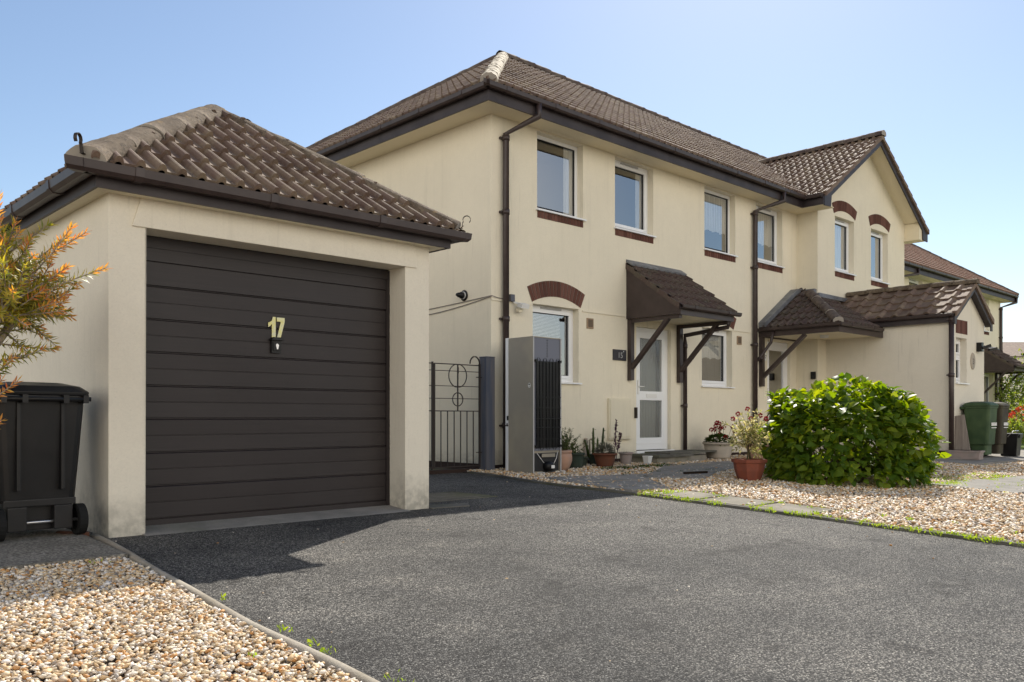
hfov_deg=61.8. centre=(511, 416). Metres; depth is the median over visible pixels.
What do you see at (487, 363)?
gate post
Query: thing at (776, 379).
door
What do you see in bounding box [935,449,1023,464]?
path
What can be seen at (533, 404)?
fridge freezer
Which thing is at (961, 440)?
timber board
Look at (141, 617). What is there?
gravel
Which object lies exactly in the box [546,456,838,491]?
path
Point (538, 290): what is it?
window
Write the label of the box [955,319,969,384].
window
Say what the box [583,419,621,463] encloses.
potted plant
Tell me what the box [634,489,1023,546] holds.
kerb weeds
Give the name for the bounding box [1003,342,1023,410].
distant house
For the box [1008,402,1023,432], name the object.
flowering shrub
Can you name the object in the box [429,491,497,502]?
path
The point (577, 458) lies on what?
potted plant
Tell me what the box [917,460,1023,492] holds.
ground cover
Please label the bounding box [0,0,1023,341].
sky
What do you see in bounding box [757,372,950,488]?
hydrangea bush
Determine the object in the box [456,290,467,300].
wall light
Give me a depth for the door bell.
14.09 m
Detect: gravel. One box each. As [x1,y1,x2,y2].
[0,556,361,681]
[467,454,1023,542]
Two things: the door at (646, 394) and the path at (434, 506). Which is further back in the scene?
the door at (646, 394)
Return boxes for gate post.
[429,361,433,469]
[479,356,494,469]
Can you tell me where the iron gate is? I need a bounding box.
[434,356,481,468]
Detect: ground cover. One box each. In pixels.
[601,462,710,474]
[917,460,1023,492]
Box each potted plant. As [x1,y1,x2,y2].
[561,427,591,470]
[565,436,589,467]
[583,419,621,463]
[592,441,616,466]
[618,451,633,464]
[702,420,736,458]
[721,407,775,480]
[744,437,767,458]
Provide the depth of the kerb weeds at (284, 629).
3.42 m
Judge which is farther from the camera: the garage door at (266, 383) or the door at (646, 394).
the door at (646, 394)
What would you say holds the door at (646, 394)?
in the terraced house at (695, 274)
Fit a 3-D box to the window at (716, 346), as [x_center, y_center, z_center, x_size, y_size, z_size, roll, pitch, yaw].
[3.747,-1.273,15.864,1.262,1.463,0.248,0,0,-44]
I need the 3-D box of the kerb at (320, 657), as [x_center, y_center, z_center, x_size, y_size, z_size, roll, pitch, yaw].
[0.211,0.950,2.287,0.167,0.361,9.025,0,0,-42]
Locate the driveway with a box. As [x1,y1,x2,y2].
[70,473,1023,681]
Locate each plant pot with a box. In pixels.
[582,456,588,466]
[642,456,652,463]
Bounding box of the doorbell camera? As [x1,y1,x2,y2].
[810,372,815,378]
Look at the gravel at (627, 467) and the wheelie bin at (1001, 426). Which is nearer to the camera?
the gravel at (627, 467)
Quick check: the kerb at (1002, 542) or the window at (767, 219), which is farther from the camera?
the window at (767, 219)
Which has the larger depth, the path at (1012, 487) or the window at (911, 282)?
the window at (911, 282)
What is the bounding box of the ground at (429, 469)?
[66,468,448,536]
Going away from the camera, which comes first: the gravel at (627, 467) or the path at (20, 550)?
the path at (20, 550)
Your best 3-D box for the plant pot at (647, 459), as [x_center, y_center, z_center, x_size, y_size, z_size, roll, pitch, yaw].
[2.113,0.669,13.330,0.113,0.130,0.113,0,0,-44]
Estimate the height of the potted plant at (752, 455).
0.428 m
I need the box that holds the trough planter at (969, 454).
[946,450,984,459]
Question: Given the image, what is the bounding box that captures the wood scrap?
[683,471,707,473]
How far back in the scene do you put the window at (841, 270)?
18.50 m
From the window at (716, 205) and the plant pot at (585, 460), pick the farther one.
the window at (716, 205)
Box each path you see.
[0,528,127,569]
[429,468,477,473]
[429,491,497,502]
[429,503,469,508]
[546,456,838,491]
[653,490,834,514]
[931,476,1023,492]
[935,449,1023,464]
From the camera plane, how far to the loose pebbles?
5.53 m
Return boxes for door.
[145,247,387,525]
[636,331,665,449]
[767,345,785,429]
[984,374,988,401]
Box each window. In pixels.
[527,281,584,383]
[536,135,586,227]
[614,160,656,243]
[701,317,735,387]
[703,189,737,261]
[756,205,784,272]
[832,201,856,280]
[868,214,890,287]
[909,279,918,284]
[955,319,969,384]
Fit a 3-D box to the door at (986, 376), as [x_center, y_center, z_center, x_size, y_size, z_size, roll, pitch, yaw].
[16.874,-0.475,30.573,0.900,2.150,0.079,0,0,-44]
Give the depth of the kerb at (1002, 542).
7.92 m
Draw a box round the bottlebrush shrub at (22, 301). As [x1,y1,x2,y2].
[0,192,110,423]
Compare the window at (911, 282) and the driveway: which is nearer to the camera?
the driveway
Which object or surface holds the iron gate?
attached to the gate post at (487, 363)
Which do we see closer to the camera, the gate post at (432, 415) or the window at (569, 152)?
the gate post at (432, 415)
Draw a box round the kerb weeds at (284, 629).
[88,558,414,681]
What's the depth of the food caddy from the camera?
16.92 m
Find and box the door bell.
[634,407,637,417]
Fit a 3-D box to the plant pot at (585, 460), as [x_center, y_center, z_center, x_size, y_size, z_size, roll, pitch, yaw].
[0.964,0.643,12.651,0.337,0.172,0.337,0,0,-44]
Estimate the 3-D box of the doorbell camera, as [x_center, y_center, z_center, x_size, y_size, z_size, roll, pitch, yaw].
[6.179,-0.855,17.545,0.055,0.150,0.100,0,0,-44]
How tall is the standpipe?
0.460 m
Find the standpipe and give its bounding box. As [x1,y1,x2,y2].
[583,438,591,463]
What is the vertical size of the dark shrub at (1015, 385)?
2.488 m
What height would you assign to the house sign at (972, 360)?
0.330 m
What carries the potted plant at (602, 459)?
on the gravel at (1005, 503)
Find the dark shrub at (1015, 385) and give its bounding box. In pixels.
[1003,376,1023,421]
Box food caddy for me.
[1001,430,1022,455]
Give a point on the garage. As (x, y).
(243, 339)
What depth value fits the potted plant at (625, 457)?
13.11 m
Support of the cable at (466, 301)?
attached to the terraced house at (695, 274)
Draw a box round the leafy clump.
[1007,417,1023,443]
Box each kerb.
[90,533,379,681]
[468,471,1023,547]
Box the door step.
[631,449,716,462]
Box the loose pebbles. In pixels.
[115,481,933,674]
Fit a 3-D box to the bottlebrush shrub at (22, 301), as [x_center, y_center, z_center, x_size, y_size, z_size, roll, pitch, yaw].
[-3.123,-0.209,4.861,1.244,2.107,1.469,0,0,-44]
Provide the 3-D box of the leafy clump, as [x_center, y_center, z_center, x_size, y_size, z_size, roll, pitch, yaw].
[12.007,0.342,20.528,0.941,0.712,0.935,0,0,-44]
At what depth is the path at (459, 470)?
11.40 m
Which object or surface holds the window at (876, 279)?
in the terraced house at (695, 274)
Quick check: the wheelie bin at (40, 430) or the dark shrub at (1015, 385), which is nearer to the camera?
the wheelie bin at (40, 430)
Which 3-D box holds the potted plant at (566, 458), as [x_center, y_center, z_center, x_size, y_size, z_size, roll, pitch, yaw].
[0.657,0.406,11.831,0.801,0.660,0.752,0,0,-44]
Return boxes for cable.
[429,295,502,309]
[429,296,491,314]
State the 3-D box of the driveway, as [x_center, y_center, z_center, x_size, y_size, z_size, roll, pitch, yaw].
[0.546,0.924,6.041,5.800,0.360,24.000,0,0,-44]
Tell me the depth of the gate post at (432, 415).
11.09 m
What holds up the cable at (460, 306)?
attached to the terraced house at (695, 274)
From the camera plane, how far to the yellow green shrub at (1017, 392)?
30.09 m
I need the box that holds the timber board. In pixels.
[954,415,969,449]
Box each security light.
[509,294,529,312]
[976,342,997,351]
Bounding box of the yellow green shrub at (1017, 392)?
[993,348,1023,419]
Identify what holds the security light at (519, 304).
attached to the terraced house at (695, 274)
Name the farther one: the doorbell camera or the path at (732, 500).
the doorbell camera
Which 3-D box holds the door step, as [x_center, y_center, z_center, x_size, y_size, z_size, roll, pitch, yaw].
[2.737,0.688,14.335,1.770,0.225,0.635,0,0,-44]
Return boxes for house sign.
[613,349,625,360]
[970,353,974,369]
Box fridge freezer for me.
[505,336,561,473]
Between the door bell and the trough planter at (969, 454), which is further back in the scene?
the trough planter at (969, 454)
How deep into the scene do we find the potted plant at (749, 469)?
10.54 m
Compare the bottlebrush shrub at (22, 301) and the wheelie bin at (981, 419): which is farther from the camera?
the wheelie bin at (981, 419)
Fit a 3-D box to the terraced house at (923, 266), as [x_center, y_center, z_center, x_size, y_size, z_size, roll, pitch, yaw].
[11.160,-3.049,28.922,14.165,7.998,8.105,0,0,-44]
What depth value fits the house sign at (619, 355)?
13.81 m
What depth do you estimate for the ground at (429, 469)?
12.31 m
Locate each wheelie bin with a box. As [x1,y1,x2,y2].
[0,382,90,541]
[960,401,998,454]
[991,402,1009,453]
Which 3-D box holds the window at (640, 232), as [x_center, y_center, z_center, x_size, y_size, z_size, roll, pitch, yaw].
[1.970,-3.565,14.173,1.075,1.270,0.248,0,0,-44]
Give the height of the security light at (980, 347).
0.180 m
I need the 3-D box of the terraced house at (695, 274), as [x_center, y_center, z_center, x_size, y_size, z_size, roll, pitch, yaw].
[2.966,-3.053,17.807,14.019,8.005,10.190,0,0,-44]
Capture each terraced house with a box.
[305,50,993,468]
[904,244,1023,401]
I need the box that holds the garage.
[0,104,471,537]
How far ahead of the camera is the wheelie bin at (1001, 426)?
16.52 m

